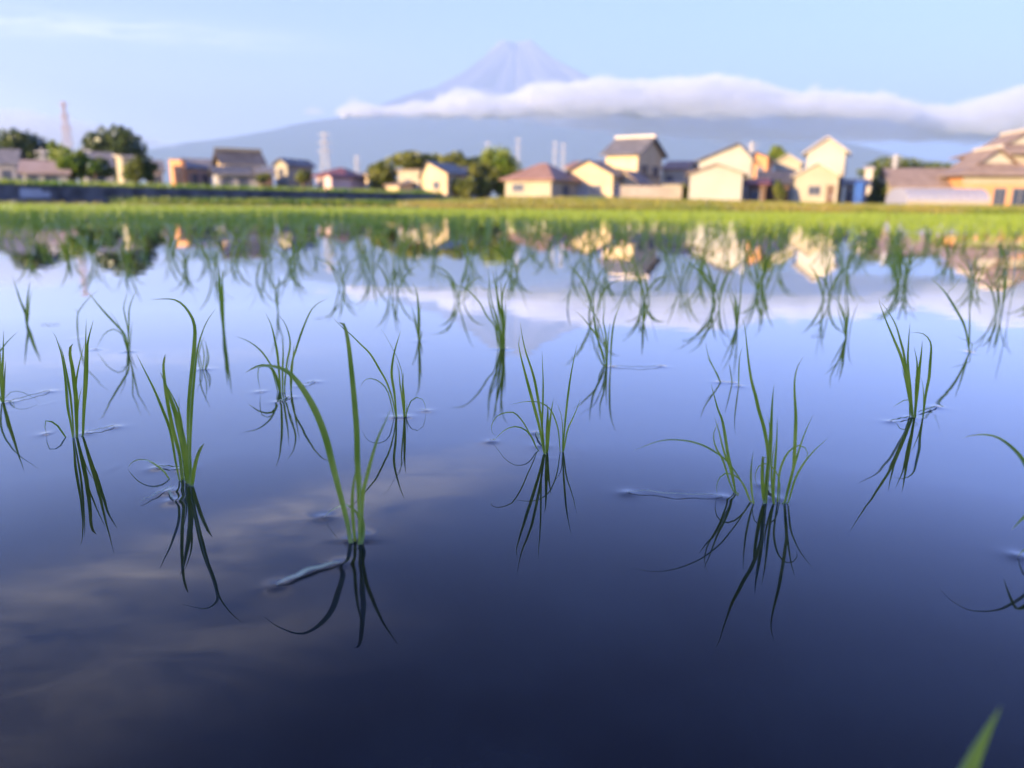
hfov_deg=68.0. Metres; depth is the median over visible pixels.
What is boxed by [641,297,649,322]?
rice seedling
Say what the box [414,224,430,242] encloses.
rice seedling
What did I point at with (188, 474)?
rice seedling
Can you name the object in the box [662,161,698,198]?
house
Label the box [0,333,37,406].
rice seedling
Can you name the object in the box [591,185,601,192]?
window
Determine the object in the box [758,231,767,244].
rice seedling
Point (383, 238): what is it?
rice seedling
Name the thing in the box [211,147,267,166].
roof
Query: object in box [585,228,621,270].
rice seedling
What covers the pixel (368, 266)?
rice seedling
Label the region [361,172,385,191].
house
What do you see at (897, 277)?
rice seedling
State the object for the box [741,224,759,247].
rice seedling
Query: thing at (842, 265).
rice seedling
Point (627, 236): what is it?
rice seedling
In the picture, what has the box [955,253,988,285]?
rice seedling
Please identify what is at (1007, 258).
rice seedling
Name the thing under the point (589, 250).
rice seedling
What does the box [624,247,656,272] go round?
rice seedling
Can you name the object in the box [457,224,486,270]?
rice seedling
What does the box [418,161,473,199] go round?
house
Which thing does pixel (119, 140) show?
evergreen tree
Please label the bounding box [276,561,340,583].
floating leaf
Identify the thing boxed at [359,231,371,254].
rice seedling
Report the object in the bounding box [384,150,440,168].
broadleaf tree
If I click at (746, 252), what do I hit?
rice seedling
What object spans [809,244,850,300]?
rice seedling
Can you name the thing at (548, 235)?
rice seedling
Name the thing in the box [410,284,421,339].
rice seedling
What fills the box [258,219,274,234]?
rice seedling
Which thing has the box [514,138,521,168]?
lattice pylon
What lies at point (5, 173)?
window
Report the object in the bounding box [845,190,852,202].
window
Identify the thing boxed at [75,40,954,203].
mountain
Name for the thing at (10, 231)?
rice seedling
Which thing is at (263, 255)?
rice seedling
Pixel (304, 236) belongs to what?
rice seedling
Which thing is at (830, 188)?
door
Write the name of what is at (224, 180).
window
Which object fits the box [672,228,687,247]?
rice seedling
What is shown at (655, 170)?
window
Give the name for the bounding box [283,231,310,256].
rice seedling
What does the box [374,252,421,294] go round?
rice seedling
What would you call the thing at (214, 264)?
rice seedling
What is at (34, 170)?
house
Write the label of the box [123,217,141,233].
rice seedling
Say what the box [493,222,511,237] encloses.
rice seedling
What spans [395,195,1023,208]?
meadow grass
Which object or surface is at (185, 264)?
rice seedling
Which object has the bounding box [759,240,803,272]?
rice seedling
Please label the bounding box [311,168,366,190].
house
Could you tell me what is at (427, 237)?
rice seedling
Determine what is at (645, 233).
rice seedling
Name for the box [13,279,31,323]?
rice seedling
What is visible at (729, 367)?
rice seedling
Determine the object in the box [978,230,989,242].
rice seedling
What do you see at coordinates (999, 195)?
window
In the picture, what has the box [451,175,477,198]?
round bush
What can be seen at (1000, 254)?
rice seedling
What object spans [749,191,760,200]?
window
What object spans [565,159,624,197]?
house
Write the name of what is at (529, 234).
rice seedling
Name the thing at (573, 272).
rice seedling
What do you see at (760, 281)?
rice seedling
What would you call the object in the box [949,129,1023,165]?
house
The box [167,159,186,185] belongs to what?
house
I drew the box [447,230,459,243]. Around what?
rice seedling
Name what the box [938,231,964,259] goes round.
rice seedling
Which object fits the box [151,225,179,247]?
rice seedling
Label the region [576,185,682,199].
garden wall
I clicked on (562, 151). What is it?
lattice pylon
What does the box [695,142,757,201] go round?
house
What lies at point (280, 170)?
window
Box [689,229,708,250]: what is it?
rice seedling
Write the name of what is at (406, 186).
house
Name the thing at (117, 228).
rice seedling
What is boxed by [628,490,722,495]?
floating leaf
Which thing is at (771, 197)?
door
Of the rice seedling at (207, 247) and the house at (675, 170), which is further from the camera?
the house at (675, 170)
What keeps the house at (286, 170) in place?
on the terrace
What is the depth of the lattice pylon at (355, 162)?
230.72 m
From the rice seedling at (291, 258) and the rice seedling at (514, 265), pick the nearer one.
the rice seedling at (514, 265)
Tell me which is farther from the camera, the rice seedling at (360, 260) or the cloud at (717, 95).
the cloud at (717, 95)
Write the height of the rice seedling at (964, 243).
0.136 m
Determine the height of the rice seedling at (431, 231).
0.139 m
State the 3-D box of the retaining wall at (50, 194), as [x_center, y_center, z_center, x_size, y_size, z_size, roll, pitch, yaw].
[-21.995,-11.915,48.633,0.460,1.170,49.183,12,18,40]
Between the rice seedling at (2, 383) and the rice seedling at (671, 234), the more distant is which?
the rice seedling at (671, 234)
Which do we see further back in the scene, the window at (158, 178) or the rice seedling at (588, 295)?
the window at (158, 178)
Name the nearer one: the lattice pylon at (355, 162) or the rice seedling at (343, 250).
the rice seedling at (343, 250)
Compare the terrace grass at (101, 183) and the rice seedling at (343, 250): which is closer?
the rice seedling at (343, 250)
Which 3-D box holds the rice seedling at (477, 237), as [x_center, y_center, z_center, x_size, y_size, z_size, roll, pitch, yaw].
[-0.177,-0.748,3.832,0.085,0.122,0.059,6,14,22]
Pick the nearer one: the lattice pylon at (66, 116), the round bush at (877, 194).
the round bush at (877, 194)
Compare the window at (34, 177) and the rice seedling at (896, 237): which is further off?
the window at (34, 177)
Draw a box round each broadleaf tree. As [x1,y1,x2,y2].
[366,160,397,189]
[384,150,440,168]
[439,151,468,166]
[467,156,481,164]
[467,161,501,198]
[480,145,522,197]
[767,144,787,161]
[856,155,955,178]
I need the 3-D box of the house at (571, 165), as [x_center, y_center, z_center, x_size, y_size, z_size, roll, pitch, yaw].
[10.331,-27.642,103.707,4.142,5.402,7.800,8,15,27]
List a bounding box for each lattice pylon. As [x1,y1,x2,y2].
[58,101,79,182]
[317,132,332,172]
[353,155,359,172]
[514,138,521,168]
[552,141,557,167]
[560,143,565,171]
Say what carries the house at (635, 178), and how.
on the ground at (277, 205)
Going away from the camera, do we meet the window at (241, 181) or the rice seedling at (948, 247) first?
the rice seedling at (948, 247)
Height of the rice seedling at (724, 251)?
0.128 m
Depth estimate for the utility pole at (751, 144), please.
105.06 m
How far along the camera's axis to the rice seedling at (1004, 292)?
1.51 m
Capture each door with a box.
[768,187,775,201]
[825,185,833,202]
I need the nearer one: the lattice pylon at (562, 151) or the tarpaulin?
the tarpaulin
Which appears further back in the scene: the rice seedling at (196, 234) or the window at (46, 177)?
the window at (46, 177)
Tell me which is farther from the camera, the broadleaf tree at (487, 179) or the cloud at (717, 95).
the cloud at (717, 95)
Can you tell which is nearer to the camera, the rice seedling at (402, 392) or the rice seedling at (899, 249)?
the rice seedling at (402, 392)
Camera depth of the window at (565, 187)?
78.15 m
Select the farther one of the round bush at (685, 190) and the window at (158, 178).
the window at (158, 178)
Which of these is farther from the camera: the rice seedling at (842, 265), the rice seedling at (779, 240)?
the rice seedling at (779, 240)
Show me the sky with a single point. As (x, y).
(170, 72)
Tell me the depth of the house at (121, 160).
78.06 m
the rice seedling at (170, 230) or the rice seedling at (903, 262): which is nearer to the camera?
the rice seedling at (903, 262)
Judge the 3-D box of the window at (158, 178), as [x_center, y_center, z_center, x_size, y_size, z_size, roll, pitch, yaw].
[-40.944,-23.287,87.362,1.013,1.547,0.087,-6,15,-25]
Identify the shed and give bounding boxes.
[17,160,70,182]
[253,167,276,186]
[656,181,689,198]
[743,178,770,201]
[757,171,795,201]
[841,179,870,203]
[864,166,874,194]
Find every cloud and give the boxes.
[340,83,913,117]
[916,97,1023,129]
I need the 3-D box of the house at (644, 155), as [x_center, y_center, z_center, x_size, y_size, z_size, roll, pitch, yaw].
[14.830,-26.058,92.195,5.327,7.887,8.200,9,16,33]
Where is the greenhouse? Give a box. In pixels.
[885,188,989,205]
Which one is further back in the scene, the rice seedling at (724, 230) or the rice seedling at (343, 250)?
the rice seedling at (724, 230)
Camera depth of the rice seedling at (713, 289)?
1.59 m
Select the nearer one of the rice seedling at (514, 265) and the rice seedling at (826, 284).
the rice seedling at (826, 284)
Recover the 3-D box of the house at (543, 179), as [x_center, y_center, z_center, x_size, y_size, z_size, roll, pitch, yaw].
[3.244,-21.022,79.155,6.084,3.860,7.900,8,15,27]
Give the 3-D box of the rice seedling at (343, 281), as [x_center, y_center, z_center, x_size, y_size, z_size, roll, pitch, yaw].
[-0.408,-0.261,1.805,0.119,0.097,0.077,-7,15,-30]
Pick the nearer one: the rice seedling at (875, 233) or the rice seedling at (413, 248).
the rice seedling at (413, 248)
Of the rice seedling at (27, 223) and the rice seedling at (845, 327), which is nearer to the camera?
the rice seedling at (845, 327)
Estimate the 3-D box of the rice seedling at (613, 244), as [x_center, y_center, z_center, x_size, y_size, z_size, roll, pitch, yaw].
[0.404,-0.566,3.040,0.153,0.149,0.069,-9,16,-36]
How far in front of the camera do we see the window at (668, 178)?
96.08 m
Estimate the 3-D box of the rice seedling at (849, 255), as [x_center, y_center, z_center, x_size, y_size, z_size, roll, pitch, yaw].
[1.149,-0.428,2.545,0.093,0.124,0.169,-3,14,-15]
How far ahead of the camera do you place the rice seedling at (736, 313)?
1.31 m
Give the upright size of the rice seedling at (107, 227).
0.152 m
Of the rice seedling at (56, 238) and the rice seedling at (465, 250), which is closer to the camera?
the rice seedling at (465, 250)
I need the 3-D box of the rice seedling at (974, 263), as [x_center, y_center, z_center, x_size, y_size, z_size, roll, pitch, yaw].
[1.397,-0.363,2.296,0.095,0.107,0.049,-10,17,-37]
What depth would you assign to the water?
0.51 m
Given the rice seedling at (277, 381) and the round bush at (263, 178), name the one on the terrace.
the round bush at (263, 178)
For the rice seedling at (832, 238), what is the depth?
4.78 m
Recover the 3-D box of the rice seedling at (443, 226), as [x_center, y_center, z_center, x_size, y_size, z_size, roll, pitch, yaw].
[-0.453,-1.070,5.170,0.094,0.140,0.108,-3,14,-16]
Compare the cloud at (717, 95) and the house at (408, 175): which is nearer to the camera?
the house at (408, 175)
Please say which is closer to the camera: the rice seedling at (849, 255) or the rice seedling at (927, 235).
the rice seedling at (849, 255)
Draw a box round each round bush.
[54,146,90,182]
[84,156,115,182]
[87,161,102,180]
[254,172,271,187]
[294,169,311,188]
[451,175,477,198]
[681,183,688,199]
[773,180,786,201]
[865,177,887,203]
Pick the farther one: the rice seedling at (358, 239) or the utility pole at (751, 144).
the utility pole at (751, 144)
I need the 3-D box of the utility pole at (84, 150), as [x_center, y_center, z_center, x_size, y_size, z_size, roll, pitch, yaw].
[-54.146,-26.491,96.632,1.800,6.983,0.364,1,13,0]
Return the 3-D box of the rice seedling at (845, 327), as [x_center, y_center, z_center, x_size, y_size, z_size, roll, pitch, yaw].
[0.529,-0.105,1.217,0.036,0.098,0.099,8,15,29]
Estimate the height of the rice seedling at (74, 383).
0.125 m
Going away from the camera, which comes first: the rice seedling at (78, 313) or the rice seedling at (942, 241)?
the rice seedling at (78, 313)
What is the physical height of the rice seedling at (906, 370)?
0.139 m
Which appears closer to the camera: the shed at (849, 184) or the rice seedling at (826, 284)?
the rice seedling at (826, 284)
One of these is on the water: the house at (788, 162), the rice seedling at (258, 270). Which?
the rice seedling at (258, 270)
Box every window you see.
[1,169,11,180]
[26,175,37,182]
[44,175,56,181]
[91,177,104,184]
[152,175,160,184]
[191,173,199,185]
[201,173,209,186]
[221,177,230,186]
[238,178,247,187]
[278,168,283,177]
[318,179,323,188]
[432,181,439,189]
[512,184,523,191]
[562,184,568,195]
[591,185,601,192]
[641,165,647,176]
[652,166,658,177]
[666,176,672,180]
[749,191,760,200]
[756,167,763,177]
[808,186,820,195]
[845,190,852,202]
[992,188,1006,204]
[1010,188,1023,204]
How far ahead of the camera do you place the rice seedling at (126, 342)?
1.02 m
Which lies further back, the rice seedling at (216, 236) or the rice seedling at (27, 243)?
the rice seedling at (216, 236)
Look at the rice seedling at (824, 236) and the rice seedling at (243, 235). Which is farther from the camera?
the rice seedling at (824, 236)
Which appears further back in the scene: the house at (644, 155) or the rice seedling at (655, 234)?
the house at (644, 155)
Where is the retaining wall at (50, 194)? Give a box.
[0,185,449,203]
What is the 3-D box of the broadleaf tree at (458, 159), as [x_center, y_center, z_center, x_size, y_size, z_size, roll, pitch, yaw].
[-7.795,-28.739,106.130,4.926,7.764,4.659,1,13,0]
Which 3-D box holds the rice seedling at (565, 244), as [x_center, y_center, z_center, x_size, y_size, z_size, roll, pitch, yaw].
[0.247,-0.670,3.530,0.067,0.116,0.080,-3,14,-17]
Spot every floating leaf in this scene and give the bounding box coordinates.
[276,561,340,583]
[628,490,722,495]
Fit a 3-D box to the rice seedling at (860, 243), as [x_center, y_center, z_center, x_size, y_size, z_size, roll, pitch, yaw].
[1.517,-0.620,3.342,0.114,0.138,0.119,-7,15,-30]
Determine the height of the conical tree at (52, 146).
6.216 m
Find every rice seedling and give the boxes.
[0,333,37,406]
[1,225,17,242]
[5,225,38,254]
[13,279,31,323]
[19,215,37,231]
[20,226,43,244]
[26,221,43,235]
[38,224,55,245]
[45,323,92,437]
[52,232,84,259]
[53,224,66,247]
[63,215,76,229]
[68,229,107,261]
[69,230,88,249]
[76,291,96,337]
[84,291,135,351]
[96,214,116,237]
[106,227,134,252]
[108,219,134,238]
[111,228,141,264]
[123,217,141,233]
[129,298,214,485]
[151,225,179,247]
[159,231,185,257]
[163,223,173,236]
[167,220,178,232]
[170,245,193,270]
[182,221,196,237]
[184,218,205,242]
[192,236,208,258]
[192,336,208,369]
[195,241,230,274]
[201,227,227,250]
[204,225,224,244]
[205,235,250,261]
[218,228,248,252]
[218,265,224,330]
[223,227,255,244]
[236,299,325,391]
[246,250,278,280]
[247,322,391,544]
[255,223,268,242]
[256,233,288,264]
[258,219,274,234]
[263,227,306,267]
[264,263,279,311]
[272,231,294,249]
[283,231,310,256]
[296,224,314,244]
[309,230,324,250]
[319,253,354,288]
[320,231,336,246]
[332,317,425,416]
[334,227,350,252]
[348,236,367,262]
[353,231,371,246]
[356,242,394,275]
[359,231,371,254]
[362,218,383,242]
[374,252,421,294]
[375,218,390,249]
[376,230,418,264]
[395,218,409,245]
[395,231,415,256]
[408,232,423,251]
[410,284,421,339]
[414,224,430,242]
[418,230,438,246]
[424,221,438,239]
[424,230,450,258]
[427,250,482,300]
[440,218,451,234]
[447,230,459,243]
[451,217,465,235]
[453,221,470,240]
[454,272,506,348]
[456,232,489,261]
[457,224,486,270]
[473,226,482,245]
[476,222,491,241]
[478,225,492,249]
[488,227,518,263]
[491,324,579,453]
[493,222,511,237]
[496,227,511,246]
[503,235,534,274]
[520,224,547,247]
[526,221,535,242]
[534,223,547,240]
[535,232,558,253]
[540,225,550,238]
[551,223,569,242]
[561,229,571,249]
[563,223,574,234]
[563,253,593,277]
[566,224,597,255]
[567,264,617,315]
[568,220,578,239]
[572,229,608,261]
[578,228,596,246]
[578,300,620,365]
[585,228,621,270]
[602,225,631,257]
[615,252,640,281]
[618,223,635,248]
[619,235,640,253]
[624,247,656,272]
[624,252,668,300]
[638,385,754,503]
[640,223,652,240]
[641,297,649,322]
[649,224,665,242]
[654,234,694,266]
[658,229,675,253]
[664,218,677,240]
[668,245,704,287]
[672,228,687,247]
[680,254,748,306]
[686,246,710,277]
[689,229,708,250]
[694,237,712,261]
[703,227,719,244]
[706,347,742,385]
[714,223,732,236]
[714,230,738,253]
[727,271,741,326]
[732,225,750,240]
[734,232,744,249]
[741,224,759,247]
[742,318,822,504]
[744,233,764,258]
[744,249,776,293]
[745,234,780,280]
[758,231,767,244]
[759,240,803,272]
[771,234,783,248]
[776,226,794,245]
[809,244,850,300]
[815,227,838,247]
[823,245,854,276]
[826,224,840,240]
[831,239,875,269]
[834,293,858,338]
[837,218,849,239]
[846,230,877,255]
[853,221,872,248]
[866,225,881,240]
[875,256,922,290]
[879,302,931,417]
[883,226,899,252]
[884,227,908,245]
[885,240,924,281]
[885,246,926,273]
[887,234,906,250]
[888,237,913,266]
[890,236,909,261]
[892,234,909,256]
[923,226,931,244]
[933,275,972,352]
[934,234,945,248]
[937,227,955,252]
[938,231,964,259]
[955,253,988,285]
[959,706,1000,767]
[961,229,971,245]
[963,434,1023,555]
[968,249,986,277]
[973,252,1021,314]
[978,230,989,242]
[993,239,1018,266]
[997,232,1018,261]
[1007,233,1023,258]
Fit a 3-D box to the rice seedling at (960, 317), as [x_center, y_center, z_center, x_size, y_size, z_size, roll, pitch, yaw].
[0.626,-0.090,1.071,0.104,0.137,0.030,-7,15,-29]
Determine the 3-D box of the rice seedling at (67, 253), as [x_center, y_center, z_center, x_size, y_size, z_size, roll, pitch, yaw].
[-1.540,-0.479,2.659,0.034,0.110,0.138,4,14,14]
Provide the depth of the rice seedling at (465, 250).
2.75 m
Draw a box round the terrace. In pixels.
[0,184,437,202]
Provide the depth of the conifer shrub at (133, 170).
63.25 m
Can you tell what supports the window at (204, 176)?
in the house at (196, 169)
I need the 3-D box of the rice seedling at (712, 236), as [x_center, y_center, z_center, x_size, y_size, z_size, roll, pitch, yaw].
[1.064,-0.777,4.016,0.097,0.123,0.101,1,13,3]
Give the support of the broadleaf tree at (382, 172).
on the ground at (277, 205)
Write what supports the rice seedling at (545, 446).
on the water
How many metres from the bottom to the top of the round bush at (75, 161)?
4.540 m
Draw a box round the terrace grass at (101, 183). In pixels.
[0,177,443,194]
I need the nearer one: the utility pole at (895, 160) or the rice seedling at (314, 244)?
the rice seedling at (314, 244)
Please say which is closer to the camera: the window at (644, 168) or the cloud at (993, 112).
the window at (644, 168)
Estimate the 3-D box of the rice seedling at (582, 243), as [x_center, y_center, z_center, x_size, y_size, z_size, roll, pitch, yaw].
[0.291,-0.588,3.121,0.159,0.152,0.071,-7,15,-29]
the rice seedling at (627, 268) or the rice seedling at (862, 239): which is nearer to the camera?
the rice seedling at (627, 268)
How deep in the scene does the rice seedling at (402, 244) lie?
2.96 m
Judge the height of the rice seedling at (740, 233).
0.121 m
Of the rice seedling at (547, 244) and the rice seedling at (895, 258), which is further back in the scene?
the rice seedling at (547, 244)
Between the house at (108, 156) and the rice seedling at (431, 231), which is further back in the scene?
the house at (108, 156)
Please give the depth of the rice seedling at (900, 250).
3.24 m
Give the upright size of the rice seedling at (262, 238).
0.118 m
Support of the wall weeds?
on the ground at (277, 205)
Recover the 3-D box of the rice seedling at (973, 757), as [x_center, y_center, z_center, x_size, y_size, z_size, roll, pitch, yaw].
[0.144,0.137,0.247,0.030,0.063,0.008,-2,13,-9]
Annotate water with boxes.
[0,207,1023,767]
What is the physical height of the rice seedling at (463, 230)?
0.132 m
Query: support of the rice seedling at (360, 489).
on the water
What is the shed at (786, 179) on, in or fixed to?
on the ground at (277, 205)
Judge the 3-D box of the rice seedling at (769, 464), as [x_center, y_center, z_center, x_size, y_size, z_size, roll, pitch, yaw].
[0.186,0.029,0.526,0.050,0.147,0.037,-2,14,-12]
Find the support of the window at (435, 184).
in the house at (438, 176)
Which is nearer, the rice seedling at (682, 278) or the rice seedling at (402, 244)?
the rice seedling at (682, 278)
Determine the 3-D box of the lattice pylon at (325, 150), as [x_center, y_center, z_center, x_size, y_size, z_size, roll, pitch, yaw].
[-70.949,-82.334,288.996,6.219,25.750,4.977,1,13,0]
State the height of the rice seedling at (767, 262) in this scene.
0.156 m
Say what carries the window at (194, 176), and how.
in the house at (196, 169)
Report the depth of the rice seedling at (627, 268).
2.05 m
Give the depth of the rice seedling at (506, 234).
3.75 m
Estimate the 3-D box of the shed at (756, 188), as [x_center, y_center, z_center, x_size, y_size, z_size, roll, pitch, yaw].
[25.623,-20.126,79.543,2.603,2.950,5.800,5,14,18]
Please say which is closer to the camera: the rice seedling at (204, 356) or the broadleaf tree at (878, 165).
the rice seedling at (204, 356)
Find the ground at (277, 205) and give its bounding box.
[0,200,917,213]
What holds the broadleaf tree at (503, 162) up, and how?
on the ground at (277, 205)
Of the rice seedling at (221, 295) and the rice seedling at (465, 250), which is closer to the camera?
the rice seedling at (221, 295)
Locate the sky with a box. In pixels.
[0,0,1023,162]
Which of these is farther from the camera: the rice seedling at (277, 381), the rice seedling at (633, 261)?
the rice seedling at (633, 261)
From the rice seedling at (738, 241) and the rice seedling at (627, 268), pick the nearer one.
the rice seedling at (627, 268)
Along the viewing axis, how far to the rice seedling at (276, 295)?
1.43 m
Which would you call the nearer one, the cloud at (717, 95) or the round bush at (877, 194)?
the round bush at (877, 194)
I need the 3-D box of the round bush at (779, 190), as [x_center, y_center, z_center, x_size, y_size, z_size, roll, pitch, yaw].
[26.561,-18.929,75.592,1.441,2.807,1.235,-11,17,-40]
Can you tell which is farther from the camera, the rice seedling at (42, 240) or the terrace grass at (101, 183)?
the terrace grass at (101, 183)
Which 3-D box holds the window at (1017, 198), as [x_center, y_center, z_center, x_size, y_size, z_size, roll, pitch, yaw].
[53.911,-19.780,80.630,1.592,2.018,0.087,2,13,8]
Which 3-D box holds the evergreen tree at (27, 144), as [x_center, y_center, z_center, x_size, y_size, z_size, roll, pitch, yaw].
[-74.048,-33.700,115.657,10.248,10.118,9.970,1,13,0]
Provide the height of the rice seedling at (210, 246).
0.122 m
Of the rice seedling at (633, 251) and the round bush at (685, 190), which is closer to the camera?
the rice seedling at (633, 251)
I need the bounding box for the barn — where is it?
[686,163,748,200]
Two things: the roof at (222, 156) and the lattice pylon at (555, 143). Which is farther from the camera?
the lattice pylon at (555, 143)
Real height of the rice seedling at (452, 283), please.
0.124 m
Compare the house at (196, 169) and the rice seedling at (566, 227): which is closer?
the rice seedling at (566, 227)
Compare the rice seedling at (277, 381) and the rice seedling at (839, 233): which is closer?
the rice seedling at (277, 381)
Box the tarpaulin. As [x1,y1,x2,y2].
[853,181,864,202]
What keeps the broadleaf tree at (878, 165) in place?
on the ground at (277, 205)
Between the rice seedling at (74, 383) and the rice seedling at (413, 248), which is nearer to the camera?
the rice seedling at (74, 383)
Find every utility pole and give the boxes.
[34,148,48,159]
[77,147,90,182]
[745,142,757,154]
[889,154,901,167]
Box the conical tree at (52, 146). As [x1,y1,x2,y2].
[47,140,63,160]
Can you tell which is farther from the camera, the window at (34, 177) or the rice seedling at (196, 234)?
the window at (34, 177)
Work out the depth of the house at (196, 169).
85.69 m
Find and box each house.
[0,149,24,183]
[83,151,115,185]
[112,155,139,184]
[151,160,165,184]
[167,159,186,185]
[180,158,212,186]
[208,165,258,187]
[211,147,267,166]
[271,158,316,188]
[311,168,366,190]
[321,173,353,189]
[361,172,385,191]
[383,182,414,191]
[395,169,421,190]
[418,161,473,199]
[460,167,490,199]
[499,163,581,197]
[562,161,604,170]
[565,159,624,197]
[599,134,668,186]
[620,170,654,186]
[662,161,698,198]
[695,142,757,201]
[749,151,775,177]
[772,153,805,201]
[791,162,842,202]
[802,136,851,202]
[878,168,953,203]
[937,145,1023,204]
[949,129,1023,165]
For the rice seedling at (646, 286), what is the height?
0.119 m
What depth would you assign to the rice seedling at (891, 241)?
3.54 m
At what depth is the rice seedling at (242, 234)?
3.56 m
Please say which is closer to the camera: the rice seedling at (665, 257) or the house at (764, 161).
the rice seedling at (665, 257)
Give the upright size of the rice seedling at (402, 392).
0.119 m
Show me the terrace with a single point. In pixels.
(193, 188)
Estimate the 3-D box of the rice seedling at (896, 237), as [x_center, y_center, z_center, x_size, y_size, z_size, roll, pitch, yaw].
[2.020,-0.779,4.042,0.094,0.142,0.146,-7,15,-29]
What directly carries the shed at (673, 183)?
on the ground at (277, 205)
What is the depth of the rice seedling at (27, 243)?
2.85 m
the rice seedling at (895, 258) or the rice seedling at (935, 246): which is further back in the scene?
the rice seedling at (935, 246)
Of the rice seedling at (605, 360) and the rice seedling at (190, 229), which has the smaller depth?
the rice seedling at (605, 360)
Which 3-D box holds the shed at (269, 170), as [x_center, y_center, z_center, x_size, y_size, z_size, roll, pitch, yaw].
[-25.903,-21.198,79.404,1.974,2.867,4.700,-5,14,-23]
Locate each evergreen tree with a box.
[0,126,49,160]
[78,124,152,183]
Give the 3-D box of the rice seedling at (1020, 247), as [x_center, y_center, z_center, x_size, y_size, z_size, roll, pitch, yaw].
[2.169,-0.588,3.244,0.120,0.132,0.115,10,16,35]
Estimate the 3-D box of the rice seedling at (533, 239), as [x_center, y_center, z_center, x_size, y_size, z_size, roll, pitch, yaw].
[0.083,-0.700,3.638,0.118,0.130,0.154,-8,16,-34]
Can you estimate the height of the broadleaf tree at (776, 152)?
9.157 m
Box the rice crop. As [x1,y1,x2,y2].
[0,202,1023,239]
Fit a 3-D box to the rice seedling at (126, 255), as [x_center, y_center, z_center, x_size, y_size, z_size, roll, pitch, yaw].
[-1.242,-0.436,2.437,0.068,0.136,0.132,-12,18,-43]
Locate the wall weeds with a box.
[109,195,461,205]
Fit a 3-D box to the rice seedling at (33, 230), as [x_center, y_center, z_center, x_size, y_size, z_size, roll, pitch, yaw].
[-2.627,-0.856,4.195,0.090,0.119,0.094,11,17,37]
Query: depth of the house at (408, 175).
81.51 m
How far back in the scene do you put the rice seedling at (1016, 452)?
0.47 m
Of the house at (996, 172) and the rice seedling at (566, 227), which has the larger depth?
the house at (996, 172)
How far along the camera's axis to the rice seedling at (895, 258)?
2.70 m
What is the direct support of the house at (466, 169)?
on the ground at (277, 205)
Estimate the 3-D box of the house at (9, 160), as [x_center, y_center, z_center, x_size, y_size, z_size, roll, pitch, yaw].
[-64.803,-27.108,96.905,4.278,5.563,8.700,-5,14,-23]
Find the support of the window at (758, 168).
in the house at (764, 161)
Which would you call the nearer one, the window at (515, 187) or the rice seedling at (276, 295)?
the rice seedling at (276, 295)
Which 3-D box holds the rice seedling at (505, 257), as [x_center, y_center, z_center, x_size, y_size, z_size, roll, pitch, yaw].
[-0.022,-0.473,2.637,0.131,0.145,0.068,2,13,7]
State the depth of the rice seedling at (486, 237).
4.17 m
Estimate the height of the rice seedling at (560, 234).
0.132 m
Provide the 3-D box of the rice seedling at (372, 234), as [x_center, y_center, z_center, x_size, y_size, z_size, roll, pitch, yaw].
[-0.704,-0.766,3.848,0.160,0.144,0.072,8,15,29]
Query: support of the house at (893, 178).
on the ground at (277, 205)
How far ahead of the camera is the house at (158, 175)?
87.52 m
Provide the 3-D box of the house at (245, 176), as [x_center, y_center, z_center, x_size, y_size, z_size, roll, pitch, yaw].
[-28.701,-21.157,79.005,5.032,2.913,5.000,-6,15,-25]
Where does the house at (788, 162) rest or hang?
on the ground at (277, 205)
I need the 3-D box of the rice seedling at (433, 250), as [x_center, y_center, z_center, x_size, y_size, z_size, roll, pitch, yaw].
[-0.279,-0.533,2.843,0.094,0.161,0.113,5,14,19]
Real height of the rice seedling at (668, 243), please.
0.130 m
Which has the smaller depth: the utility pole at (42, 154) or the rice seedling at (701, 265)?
the rice seedling at (701, 265)
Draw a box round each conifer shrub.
[121,156,146,184]
[141,159,158,183]
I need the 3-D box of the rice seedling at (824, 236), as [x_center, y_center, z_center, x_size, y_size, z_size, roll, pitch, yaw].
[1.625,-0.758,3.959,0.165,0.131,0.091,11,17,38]
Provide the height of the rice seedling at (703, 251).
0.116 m
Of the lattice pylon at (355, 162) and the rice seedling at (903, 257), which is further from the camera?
the lattice pylon at (355, 162)
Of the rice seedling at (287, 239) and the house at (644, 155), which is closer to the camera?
the rice seedling at (287, 239)
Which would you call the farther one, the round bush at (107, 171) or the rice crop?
the round bush at (107, 171)
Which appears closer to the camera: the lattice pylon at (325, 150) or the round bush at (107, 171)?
the round bush at (107, 171)
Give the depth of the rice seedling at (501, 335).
1.08 m
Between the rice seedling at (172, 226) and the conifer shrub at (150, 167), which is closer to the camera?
the rice seedling at (172, 226)
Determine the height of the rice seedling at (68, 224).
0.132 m
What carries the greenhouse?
on the ground at (277, 205)
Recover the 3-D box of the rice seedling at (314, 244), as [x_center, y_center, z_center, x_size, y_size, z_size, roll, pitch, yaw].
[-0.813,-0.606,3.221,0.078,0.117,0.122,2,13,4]
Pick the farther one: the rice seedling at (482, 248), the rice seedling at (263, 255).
the rice seedling at (482, 248)
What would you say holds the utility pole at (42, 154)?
on the ground at (277, 205)
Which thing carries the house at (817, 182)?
on the ground at (277, 205)
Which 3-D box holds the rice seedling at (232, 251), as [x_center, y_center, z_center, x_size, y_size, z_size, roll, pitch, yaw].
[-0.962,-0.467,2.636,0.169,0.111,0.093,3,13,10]
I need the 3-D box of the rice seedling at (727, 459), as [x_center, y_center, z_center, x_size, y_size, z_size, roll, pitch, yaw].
[0.139,0.057,0.527,0.064,0.090,0.106,12,17,40]

